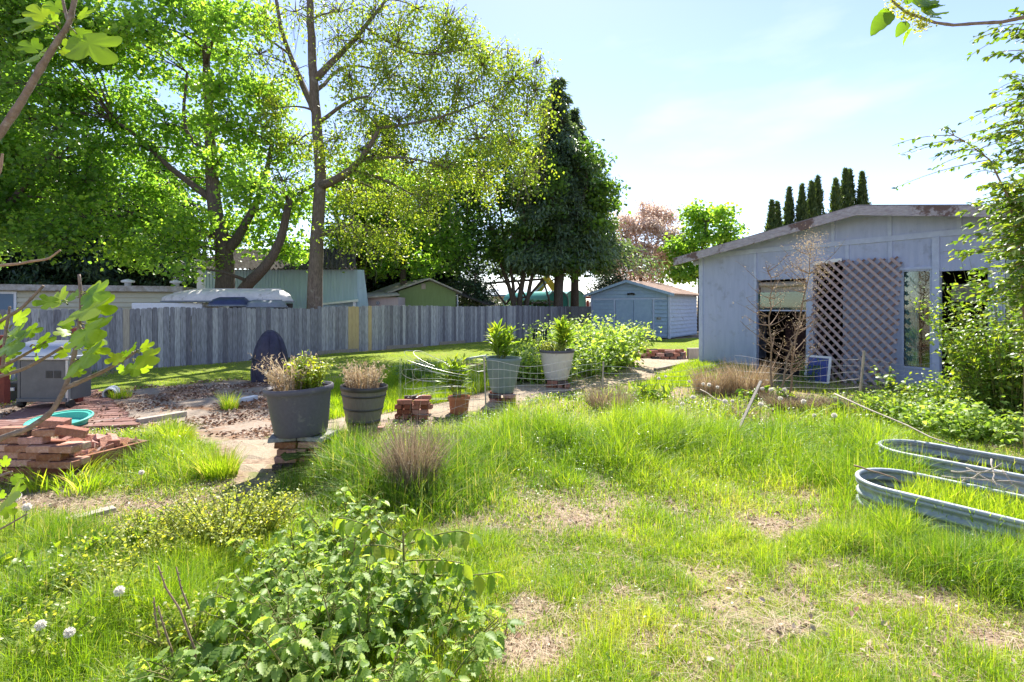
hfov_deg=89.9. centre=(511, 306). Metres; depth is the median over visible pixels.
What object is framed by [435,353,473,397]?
leafy plant
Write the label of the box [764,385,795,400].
weed plant
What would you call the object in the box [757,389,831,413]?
dry grass clump
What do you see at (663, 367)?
timber
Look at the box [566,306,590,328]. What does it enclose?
board fence
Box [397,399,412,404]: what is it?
brick
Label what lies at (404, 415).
brick
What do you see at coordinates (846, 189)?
arborvitae
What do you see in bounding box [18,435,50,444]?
brick
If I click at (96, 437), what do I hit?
brick
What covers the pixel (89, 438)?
brick
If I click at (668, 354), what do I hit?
brick
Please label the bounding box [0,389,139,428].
wooden deck
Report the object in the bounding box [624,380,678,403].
dock plant
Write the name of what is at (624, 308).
door
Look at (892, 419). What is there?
dry stick
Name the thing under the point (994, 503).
bed grass
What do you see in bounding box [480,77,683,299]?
cedar tree
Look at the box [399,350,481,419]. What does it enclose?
wire coil
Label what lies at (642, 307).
door
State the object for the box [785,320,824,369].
door panel
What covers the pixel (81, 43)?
fig branch
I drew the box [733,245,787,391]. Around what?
dead weed
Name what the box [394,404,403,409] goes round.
brick
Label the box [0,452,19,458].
brick
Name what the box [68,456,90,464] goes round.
brick
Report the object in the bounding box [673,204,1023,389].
outbuilding
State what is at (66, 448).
brick
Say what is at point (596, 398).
dry grass clump
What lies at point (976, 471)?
dry stick
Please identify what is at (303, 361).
weed plant
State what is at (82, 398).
wooden post
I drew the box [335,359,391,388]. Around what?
dry plant
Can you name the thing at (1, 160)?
bare twig
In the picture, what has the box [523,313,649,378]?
berry bush
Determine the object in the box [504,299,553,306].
lumber pile
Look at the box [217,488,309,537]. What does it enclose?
leaved shrub
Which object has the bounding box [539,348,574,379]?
planter
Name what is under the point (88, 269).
conifer
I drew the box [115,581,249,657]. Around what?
weed plant
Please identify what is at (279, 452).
brick
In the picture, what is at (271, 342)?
covered grill
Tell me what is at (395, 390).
long grass
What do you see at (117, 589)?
dandelion
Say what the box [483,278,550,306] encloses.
steel frame
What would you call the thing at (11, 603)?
weed plant
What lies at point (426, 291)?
green shed
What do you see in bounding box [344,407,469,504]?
dry grass clump
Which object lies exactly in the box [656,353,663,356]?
brick
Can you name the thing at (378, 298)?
lean to annex
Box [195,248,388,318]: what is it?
metal barn
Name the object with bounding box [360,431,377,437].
brick
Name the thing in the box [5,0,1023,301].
sky
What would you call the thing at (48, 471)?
brick
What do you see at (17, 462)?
brick
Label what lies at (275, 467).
brick
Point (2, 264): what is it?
bare twig
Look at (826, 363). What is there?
window screen
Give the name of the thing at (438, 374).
weed plant
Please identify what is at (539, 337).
chair
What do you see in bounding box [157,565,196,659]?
bare cane
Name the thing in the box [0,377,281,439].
ground
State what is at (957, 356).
leafy shrub
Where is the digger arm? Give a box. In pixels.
[535,276,553,291]
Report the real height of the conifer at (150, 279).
10.667 m
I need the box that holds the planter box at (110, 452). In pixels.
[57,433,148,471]
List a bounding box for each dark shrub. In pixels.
[445,257,507,306]
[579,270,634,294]
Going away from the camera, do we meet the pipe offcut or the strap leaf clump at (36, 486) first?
the strap leaf clump at (36, 486)
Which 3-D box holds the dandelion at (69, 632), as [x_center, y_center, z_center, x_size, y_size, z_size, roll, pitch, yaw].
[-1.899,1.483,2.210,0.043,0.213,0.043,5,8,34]
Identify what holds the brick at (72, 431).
on the brick at (85, 444)
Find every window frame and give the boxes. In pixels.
[902,269,931,369]
[1002,247,1005,342]
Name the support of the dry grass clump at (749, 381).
on the ground at (240, 477)
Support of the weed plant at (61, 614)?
on the ground at (240, 477)
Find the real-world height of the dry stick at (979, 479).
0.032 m
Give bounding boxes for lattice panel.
[808,256,901,385]
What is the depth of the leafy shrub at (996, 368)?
7.06 m
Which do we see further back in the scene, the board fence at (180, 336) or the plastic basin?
the board fence at (180, 336)
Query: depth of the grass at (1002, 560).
2.70 m
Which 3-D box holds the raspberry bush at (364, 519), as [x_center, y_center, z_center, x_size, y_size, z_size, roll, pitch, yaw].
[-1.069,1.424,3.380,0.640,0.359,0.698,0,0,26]
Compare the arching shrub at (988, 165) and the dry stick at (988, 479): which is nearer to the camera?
the dry stick at (988, 479)
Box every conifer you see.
[0,122,89,284]
[0,134,141,285]
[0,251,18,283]
[51,152,213,287]
[325,119,440,292]
[390,157,509,306]
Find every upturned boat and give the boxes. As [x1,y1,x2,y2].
[160,289,294,301]
[207,297,248,306]
[241,300,287,307]
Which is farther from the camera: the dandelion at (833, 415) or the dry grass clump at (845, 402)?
the dry grass clump at (845, 402)
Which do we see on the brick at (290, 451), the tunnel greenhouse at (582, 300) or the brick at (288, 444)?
the brick at (288, 444)
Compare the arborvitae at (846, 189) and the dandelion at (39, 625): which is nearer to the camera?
the dandelion at (39, 625)
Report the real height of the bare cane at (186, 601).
0.381 m
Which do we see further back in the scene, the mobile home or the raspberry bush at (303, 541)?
the mobile home
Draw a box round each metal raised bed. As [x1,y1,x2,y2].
[855,468,1023,549]
[878,439,1023,493]
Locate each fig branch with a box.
[0,0,121,140]
[0,274,160,441]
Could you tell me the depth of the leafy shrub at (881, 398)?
7.07 m
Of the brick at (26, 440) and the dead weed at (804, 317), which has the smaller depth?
the brick at (26, 440)
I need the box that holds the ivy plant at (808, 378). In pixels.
[793,356,823,382]
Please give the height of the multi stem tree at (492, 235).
11.792 m
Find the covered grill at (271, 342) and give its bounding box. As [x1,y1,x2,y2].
[249,330,289,382]
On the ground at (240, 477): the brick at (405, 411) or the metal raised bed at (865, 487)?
the metal raised bed at (865, 487)
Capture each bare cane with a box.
[152,597,160,650]
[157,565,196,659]
[157,606,173,656]
[176,567,196,637]
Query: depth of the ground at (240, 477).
3.04 m
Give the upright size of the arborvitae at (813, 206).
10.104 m
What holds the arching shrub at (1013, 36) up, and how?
on the ground at (240, 477)
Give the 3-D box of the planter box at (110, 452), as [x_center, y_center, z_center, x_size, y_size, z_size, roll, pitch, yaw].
[-4.258,1.480,5.054,0.990,0.240,0.654,0,0,19]
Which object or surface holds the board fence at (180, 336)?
on the ground at (240, 477)
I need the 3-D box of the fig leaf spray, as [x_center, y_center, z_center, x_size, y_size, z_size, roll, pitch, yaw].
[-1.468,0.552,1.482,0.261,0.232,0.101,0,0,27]
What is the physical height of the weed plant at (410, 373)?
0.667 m
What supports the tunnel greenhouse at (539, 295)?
on the ground at (240, 477)
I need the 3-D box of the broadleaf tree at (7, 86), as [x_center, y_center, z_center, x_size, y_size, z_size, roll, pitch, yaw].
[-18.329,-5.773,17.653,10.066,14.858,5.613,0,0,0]
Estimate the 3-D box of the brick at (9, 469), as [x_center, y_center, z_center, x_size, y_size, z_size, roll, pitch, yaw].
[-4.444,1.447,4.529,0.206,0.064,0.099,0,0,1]
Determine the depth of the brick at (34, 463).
4.47 m
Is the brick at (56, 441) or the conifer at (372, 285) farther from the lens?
the conifer at (372, 285)
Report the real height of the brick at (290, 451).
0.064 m
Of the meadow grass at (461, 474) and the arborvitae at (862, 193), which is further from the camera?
the arborvitae at (862, 193)
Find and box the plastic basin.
[23,409,93,425]
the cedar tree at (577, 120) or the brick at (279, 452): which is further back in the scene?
the cedar tree at (577, 120)
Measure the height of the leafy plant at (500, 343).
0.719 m
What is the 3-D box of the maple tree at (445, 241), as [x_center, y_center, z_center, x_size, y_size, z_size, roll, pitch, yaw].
[-6.132,-3.447,26.276,9.965,10.200,5.528,0,0,0]
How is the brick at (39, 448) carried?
on the brick at (51, 456)
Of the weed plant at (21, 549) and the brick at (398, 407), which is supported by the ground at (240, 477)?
the weed plant at (21, 549)
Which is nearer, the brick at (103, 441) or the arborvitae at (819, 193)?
the brick at (103, 441)
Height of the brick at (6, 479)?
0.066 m
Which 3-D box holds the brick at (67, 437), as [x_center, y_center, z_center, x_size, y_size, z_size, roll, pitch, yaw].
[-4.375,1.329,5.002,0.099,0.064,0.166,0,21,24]
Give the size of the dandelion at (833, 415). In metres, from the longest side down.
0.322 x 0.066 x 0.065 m
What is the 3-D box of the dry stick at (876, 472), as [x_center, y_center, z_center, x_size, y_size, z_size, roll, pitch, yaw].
[2.708,1.240,3.802,0.292,0.073,0.022,0,0,42]
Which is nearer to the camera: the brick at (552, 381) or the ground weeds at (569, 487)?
the ground weeds at (569, 487)
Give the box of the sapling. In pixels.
[332,517,509,630]
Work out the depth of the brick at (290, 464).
4.87 m
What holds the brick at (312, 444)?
on the brick at (309, 449)
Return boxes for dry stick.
[700,389,747,416]
[834,393,957,446]
[854,465,901,482]
[942,476,1022,482]
[951,470,1006,472]
[961,463,1001,481]
[966,467,1012,492]
[990,459,998,488]
[1001,470,1023,494]
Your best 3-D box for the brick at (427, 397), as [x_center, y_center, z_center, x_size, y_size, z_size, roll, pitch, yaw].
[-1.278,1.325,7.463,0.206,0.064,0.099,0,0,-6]
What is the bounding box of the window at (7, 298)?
[0,291,16,310]
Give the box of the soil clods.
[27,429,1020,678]
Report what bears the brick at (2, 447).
on the brick at (12, 455)
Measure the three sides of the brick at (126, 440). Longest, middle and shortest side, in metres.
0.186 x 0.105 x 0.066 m
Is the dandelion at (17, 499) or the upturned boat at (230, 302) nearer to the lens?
the dandelion at (17, 499)
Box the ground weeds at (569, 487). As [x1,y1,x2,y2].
[1,389,1023,681]
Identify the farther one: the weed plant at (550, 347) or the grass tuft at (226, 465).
the weed plant at (550, 347)
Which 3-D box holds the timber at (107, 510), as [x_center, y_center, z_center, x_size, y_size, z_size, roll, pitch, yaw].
[-3.153,1.548,3.744,0.090,0.052,0.414,0,0,37]
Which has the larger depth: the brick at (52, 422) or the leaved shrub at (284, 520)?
the brick at (52, 422)
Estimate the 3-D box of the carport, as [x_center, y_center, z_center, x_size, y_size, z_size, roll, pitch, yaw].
[-7.769,0.535,23.306,1.713,2.129,4.148,0,0,-14]
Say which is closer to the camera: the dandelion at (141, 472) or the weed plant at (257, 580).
the weed plant at (257, 580)
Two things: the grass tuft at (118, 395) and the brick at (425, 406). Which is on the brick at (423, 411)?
the brick at (425, 406)
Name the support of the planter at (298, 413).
on the stone slab at (272, 438)
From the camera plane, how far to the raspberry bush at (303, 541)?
3.00 m
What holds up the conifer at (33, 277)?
on the ground at (240, 477)
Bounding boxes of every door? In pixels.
[616,300,632,334]
[634,299,651,335]
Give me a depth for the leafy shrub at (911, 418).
6.54 m
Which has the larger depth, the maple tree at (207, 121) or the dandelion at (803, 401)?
the maple tree at (207, 121)
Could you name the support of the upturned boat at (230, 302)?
on the boat rack
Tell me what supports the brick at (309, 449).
on the brick at (310, 456)
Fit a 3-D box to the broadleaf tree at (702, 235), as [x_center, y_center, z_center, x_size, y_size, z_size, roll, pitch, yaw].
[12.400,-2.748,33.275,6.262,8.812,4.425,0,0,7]
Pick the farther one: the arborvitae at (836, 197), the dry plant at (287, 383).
the arborvitae at (836, 197)
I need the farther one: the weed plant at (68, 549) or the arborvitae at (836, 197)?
the arborvitae at (836, 197)
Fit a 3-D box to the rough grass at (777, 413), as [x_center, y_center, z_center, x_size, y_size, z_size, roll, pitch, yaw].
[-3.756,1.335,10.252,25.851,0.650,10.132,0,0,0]
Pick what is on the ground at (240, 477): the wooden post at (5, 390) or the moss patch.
the wooden post at (5, 390)
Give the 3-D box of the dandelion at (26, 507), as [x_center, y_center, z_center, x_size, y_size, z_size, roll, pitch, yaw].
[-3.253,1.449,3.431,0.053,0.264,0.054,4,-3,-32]
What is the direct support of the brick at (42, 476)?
on the brick
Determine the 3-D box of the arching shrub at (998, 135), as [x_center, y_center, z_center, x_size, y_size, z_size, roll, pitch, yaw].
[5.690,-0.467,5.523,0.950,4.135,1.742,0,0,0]
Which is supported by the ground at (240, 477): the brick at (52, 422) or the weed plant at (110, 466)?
the weed plant at (110, 466)
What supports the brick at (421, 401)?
on the brick at (416, 407)
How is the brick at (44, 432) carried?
on the brick at (26, 440)
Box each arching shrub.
[892,125,1023,319]
[943,196,1023,356]
[948,181,1023,331]
[955,7,1023,306]
[955,107,1023,304]
[958,70,1023,230]
[981,229,1023,379]
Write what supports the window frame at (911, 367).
in the outbuilding
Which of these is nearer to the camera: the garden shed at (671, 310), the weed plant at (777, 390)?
the weed plant at (777, 390)
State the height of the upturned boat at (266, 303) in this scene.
0.253 m
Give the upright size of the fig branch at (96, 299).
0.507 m
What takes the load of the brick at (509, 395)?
on the brick
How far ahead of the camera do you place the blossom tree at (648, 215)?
35.26 m
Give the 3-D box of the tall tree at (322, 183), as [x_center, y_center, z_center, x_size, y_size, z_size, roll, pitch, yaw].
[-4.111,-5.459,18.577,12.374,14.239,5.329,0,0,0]
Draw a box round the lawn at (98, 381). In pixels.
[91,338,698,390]
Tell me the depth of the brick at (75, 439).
5.00 m
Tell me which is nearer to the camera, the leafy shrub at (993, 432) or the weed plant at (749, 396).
the leafy shrub at (993, 432)
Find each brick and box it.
[0,426,26,434]
[0,436,22,443]
[0,444,9,451]
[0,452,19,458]
[1,467,18,474]
[4,444,33,451]
[5,475,28,481]
[8,459,33,466]
[15,467,40,474]
[17,428,37,435]
[17,452,40,458]
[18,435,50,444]
[26,444,56,452]
[27,459,50,467]
[29,475,53,481]
[32,428,58,436]
[36,453,68,460]
[37,417,71,427]
[40,468,71,474]
[44,440,70,443]
[48,444,80,453]
[48,459,79,468]
[50,474,79,481]
[54,424,89,437]
[60,436,73,439]
[61,441,90,449]
[67,438,83,440]
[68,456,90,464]
[69,450,81,455]
[83,435,93,440]
[90,439,99,448]
[92,434,116,441]
[99,434,113,450]
[107,439,121,446]
[114,437,129,447]
[272,463,283,470]
[274,440,298,448]
[274,455,298,463]
[277,449,287,455]
[283,458,299,469]
[286,447,298,452]
[297,448,307,451]
[298,441,321,447]
[299,455,323,461]
[308,445,323,454]
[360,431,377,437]
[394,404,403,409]
[395,413,401,418]
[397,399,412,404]
[397,409,411,413]
[402,413,412,418]
[404,395,416,399]
[404,403,412,408]
[412,405,420,409]
[412,409,427,413]
[413,399,428,404]
[417,395,430,399]
[420,412,428,418]
[421,402,430,408]
[488,394,500,397]
[503,394,515,397]
[547,380,557,383]
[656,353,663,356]
[664,353,672,356]
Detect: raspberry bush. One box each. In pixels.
[118,605,295,681]
[129,561,427,681]
[186,515,446,666]
[218,558,525,681]
[225,510,355,590]
[293,487,416,552]
[300,561,512,681]
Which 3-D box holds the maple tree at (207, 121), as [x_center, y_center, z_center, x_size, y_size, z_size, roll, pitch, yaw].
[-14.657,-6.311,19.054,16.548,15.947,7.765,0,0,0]
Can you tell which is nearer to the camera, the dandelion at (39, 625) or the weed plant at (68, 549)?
the dandelion at (39, 625)
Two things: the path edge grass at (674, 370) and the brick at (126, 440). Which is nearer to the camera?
the brick at (126, 440)
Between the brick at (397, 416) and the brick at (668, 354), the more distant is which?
the brick at (668, 354)
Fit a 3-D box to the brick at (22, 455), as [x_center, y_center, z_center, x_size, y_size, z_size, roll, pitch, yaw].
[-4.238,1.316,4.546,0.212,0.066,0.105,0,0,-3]
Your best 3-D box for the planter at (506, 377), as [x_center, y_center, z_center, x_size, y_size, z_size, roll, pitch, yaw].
[-0.141,1.126,8.482,0.601,0.591,0.600,0,0,0]
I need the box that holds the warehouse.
[479,288,551,305]
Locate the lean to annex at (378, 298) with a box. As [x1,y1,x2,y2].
[367,292,404,305]
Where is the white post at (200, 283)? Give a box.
[195,257,204,302]
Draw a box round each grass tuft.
[107,385,133,398]
[145,419,203,442]
[181,440,249,482]
[213,390,243,410]
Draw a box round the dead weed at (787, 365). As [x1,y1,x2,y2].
[768,314,823,393]
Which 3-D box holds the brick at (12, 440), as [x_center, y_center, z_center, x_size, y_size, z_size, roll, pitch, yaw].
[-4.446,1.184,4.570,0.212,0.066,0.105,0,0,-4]
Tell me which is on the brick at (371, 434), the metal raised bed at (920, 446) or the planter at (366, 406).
the planter at (366, 406)
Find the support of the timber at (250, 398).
on the ground at (195, 409)
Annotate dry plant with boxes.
[250,351,326,390]
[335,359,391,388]
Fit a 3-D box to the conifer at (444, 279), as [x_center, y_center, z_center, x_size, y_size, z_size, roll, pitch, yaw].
[-4.566,-3.845,32.784,8.492,11.564,9.664,0,0,-36]
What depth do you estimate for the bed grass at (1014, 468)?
4.48 m
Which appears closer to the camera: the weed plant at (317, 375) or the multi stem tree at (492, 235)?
the weed plant at (317, 375)
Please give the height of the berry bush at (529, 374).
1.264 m
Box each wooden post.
[0,335,9,403]
[70,328,83,401]
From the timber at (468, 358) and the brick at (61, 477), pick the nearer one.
the brick at (61, 477)
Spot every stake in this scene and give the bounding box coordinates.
[483,357,486,411]
[602,362,603,388]
[735,381,761,434]
[858,351,865,398]
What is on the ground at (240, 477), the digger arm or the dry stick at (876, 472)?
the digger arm
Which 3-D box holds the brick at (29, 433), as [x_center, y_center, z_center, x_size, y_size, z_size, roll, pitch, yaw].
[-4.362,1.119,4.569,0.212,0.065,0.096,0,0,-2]
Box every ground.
[0,331,1023,681]
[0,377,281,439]
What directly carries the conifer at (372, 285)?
on the ground at (240, 477)
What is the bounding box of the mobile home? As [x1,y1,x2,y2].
[0,279,196,346]
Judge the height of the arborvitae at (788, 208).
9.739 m
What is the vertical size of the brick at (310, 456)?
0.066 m
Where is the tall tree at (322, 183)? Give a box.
[222,0,564,309]
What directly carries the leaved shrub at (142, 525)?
on the ground at (240, 477)
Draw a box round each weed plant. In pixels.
[0,541,37,579]
[0,549,100,619]
[0,587,104,666]
[25,530,114,567]
[40,518,151,563]
[79,459,113,477]
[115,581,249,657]
[130,510,163,544]
[209,550,297,623]
[282,349,334,389]
[295,351,307,386]
[392,358,436,381]
[421,368,473,383]
[536,339,566,350]
[735,387,758,403]
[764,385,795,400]
[789,459,828,478]
[827,397,856,416]
[868,365,895,397]
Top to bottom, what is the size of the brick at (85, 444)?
0.066 m
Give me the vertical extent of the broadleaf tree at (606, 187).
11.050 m
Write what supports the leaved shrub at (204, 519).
on the ground at (240, 477)
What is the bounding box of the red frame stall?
[586,296,589,305]
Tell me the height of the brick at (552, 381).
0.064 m
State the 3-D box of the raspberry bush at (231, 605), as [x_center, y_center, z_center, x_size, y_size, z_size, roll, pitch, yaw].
[-0.878,1.355,2.543,1.014,0.498,1.135,0,0,13]
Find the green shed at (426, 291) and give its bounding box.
[369,278,461,312]
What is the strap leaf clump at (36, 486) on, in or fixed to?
on the ground at (240, 477)
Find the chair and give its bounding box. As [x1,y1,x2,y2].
[533,329,546,354]
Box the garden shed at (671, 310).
[583,280,698,338]
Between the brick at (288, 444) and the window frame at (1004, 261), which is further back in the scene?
the window frame at (1004, 261)
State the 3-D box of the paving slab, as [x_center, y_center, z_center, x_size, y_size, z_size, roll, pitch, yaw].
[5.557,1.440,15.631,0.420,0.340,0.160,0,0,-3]
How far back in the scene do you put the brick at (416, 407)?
7.05 m
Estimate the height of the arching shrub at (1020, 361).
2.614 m
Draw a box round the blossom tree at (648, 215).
[595,197,697,283]
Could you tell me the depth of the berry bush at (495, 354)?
11.31 m
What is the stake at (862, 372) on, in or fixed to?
on the ground at (240, 477)
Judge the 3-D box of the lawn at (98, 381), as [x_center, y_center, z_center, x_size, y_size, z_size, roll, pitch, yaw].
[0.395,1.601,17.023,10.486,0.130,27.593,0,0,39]
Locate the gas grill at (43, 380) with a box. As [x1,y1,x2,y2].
[6,340,90,407]
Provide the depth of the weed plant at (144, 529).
3.37 m
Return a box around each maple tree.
[0,0,338,308]
[292,143,488,284]
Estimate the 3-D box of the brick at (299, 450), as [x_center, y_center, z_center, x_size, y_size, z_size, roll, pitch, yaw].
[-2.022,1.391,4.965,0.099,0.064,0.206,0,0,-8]
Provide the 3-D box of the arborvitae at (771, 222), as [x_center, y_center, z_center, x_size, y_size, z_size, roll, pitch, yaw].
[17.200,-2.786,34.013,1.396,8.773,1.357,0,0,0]
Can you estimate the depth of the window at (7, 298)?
16.27 m
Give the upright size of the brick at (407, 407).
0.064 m
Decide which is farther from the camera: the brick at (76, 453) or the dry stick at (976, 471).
the brick at (76, 453)
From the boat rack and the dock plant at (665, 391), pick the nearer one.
the dock plant at (665, 391)
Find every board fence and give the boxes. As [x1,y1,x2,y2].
[0,305,565,379]
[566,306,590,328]
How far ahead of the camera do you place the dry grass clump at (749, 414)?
7.21 m
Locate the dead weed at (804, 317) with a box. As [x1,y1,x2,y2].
[759,224,844,393]
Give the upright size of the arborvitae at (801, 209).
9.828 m
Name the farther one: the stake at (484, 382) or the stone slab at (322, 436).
the stake at (484, 382)
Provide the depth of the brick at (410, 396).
7.41 m
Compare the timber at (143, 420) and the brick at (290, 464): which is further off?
the timber at (143, 420)
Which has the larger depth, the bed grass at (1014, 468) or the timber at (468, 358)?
the timber at (468, 358)
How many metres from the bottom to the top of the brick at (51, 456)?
0.066 m
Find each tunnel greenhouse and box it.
[503,291,568,306]
[563,290,585,306]
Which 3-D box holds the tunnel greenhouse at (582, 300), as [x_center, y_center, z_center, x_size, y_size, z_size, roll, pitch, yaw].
[3.557,0.211,38.468,1.434,2.778,5.836,0,0,-20]
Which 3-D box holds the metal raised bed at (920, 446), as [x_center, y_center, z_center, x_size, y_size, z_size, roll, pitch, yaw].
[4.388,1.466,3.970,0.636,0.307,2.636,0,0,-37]
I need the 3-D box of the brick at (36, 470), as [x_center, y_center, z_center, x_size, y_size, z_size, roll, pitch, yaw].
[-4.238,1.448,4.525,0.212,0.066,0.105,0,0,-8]
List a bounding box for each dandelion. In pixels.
[14,493,21,532]
[22,503,31,530]
[34,619,46,642]
[63,627,75,661]
[113,585,124,624]
[138,470,144,492]
[801,399,805,415]
[831,413,836,428]
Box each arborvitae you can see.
[763,199,780,231]
[775,200,783,226]
[782,186,795,225]
[793,183,809,222]
[806,179,820,217]
[814,174,826,215]
[827,177,844,212]
[840,167,855,208]
[846,168,857,204]
[855,170,871,204]
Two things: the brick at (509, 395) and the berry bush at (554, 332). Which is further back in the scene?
the berry bush at (554, 332)
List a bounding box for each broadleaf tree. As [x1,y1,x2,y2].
[0,0,112,267]
[528,135,631,306]
[656,198,749,330]
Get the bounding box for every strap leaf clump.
[1,450,122,494]
[38,462,123,498]
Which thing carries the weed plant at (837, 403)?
on the ground at (240, 477)
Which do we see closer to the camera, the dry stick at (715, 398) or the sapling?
the sapling
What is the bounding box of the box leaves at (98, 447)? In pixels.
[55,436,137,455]
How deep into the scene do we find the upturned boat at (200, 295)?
16.54 m
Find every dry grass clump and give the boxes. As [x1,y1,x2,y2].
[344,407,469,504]
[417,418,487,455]
[579,379,642,413]
[675,360,743,395]
[696,356,782,396]
[720,399,770,421]
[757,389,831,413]
[809,391,871,412]
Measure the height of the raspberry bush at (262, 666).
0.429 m
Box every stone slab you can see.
[267,433,296,442]
[297,428,337,441]
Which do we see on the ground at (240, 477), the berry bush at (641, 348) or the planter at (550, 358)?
the berry bush at (641, 348)
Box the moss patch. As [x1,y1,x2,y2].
[280,452,310,460]
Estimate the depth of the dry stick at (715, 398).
7.85 m
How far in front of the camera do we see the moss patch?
4.78 m
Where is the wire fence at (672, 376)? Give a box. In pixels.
[487,355,952,409]
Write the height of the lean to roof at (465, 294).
2.456 m
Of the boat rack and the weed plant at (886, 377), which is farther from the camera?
the boat rack
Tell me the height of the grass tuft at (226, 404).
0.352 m
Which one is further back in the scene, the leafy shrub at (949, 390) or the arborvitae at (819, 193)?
the arborvitae at (819, 193)
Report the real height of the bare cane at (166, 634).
0.382 m
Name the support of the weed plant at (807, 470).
on the ground at (240, 477)
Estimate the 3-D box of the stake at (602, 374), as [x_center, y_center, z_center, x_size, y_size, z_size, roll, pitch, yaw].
[1.500,1.283,8.500,0.053,0.728,0.038,0,0,0]
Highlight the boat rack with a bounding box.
[132,303,292,353]
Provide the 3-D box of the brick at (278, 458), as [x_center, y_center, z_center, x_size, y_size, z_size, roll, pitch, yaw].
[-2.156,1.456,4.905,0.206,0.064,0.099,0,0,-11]
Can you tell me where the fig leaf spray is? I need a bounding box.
[0,455,27,529]
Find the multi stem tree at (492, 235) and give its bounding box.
[427,126,579,305]
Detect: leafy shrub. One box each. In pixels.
[834,380,955,420]
[864,393,993,431]
[885,367,1015,418]
[897,390,1023,447]
[909,252,1023,425]
[939,308,1023,417]
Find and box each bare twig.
[0,153,3,173]
[0,250,60,269]
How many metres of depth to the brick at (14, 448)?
4.49 m
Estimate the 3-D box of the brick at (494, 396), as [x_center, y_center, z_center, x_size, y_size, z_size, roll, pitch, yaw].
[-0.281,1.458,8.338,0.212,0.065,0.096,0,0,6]
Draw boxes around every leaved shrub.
[9,537,208,626]
[65,498,227,574]
[138,476,301,559]
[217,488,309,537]
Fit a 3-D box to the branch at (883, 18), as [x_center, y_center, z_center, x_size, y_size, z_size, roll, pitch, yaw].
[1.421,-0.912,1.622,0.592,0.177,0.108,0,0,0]
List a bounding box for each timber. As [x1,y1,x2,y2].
[66,505,115,521]
[136,411,186,423]
[231,395,257,402]
[452,355,486,361]
[653,361,691,370]
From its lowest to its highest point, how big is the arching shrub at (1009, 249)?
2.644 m
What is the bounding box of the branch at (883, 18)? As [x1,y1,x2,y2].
[870,0,1023,45]
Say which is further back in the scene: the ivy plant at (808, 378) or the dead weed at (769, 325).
the ivy plant at (808, 378)
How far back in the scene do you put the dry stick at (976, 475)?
3.84 m
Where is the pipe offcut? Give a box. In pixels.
[102,385,119,397]
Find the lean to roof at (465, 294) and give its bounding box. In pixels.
[457,291,495,306]
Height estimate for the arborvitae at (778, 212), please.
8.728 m
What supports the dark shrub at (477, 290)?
on the ground at (240, 477)
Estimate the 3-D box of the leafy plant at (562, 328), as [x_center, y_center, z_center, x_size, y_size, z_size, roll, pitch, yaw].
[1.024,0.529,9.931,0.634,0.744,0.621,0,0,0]
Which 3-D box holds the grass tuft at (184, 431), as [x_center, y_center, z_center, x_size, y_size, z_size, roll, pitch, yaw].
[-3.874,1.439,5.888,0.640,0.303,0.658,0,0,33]
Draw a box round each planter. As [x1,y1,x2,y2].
[263,381,333,438]
[340,382,387,432]
[448,394,469,414]
[485,355,521,393]
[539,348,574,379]
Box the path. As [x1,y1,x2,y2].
[216,356,692,485]
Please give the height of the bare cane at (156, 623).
0.436 m
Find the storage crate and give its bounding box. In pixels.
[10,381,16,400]
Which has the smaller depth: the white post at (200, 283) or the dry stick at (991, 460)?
the dry stick at (991, 460)
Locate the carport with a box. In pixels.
[323,299,357,306]
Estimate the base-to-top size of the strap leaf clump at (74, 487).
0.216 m
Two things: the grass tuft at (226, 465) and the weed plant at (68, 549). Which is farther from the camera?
the grass tuft at (226, 465)
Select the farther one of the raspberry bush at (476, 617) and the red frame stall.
the red frame stall
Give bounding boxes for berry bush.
[470,350,540,380]
[508,332,599,384]
[517,315,602,350]
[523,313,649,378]
[587,314,661,369]
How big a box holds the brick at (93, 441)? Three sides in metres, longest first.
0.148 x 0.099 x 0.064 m
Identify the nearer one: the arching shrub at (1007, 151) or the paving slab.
the arching shrub at (1007, 151)
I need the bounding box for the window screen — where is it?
[804,355,831,383]
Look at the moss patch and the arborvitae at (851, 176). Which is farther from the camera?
the arborvitae at (851, 176)
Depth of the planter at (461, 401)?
7.50 m
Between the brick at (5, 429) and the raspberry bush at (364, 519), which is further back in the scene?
the brick at (5, 429)
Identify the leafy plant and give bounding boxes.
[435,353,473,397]
[483,319,520,358]
[551,315,580,350]
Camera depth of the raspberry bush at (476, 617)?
2.28 m
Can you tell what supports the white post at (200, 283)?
on the ground at (240, 477)
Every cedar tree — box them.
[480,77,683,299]
[542,107,647,306]
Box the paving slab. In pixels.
[687,348,698,358]
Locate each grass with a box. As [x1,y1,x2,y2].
[0,391,1023,565]
[0,493,1023,681]
[10,362,1021,440]
[321,358,490,419]
[627,358,755,391]
[880,467,1023,533]
[926,449,1022,476]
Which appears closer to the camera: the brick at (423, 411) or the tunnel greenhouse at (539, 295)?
the brick at (423, 411)

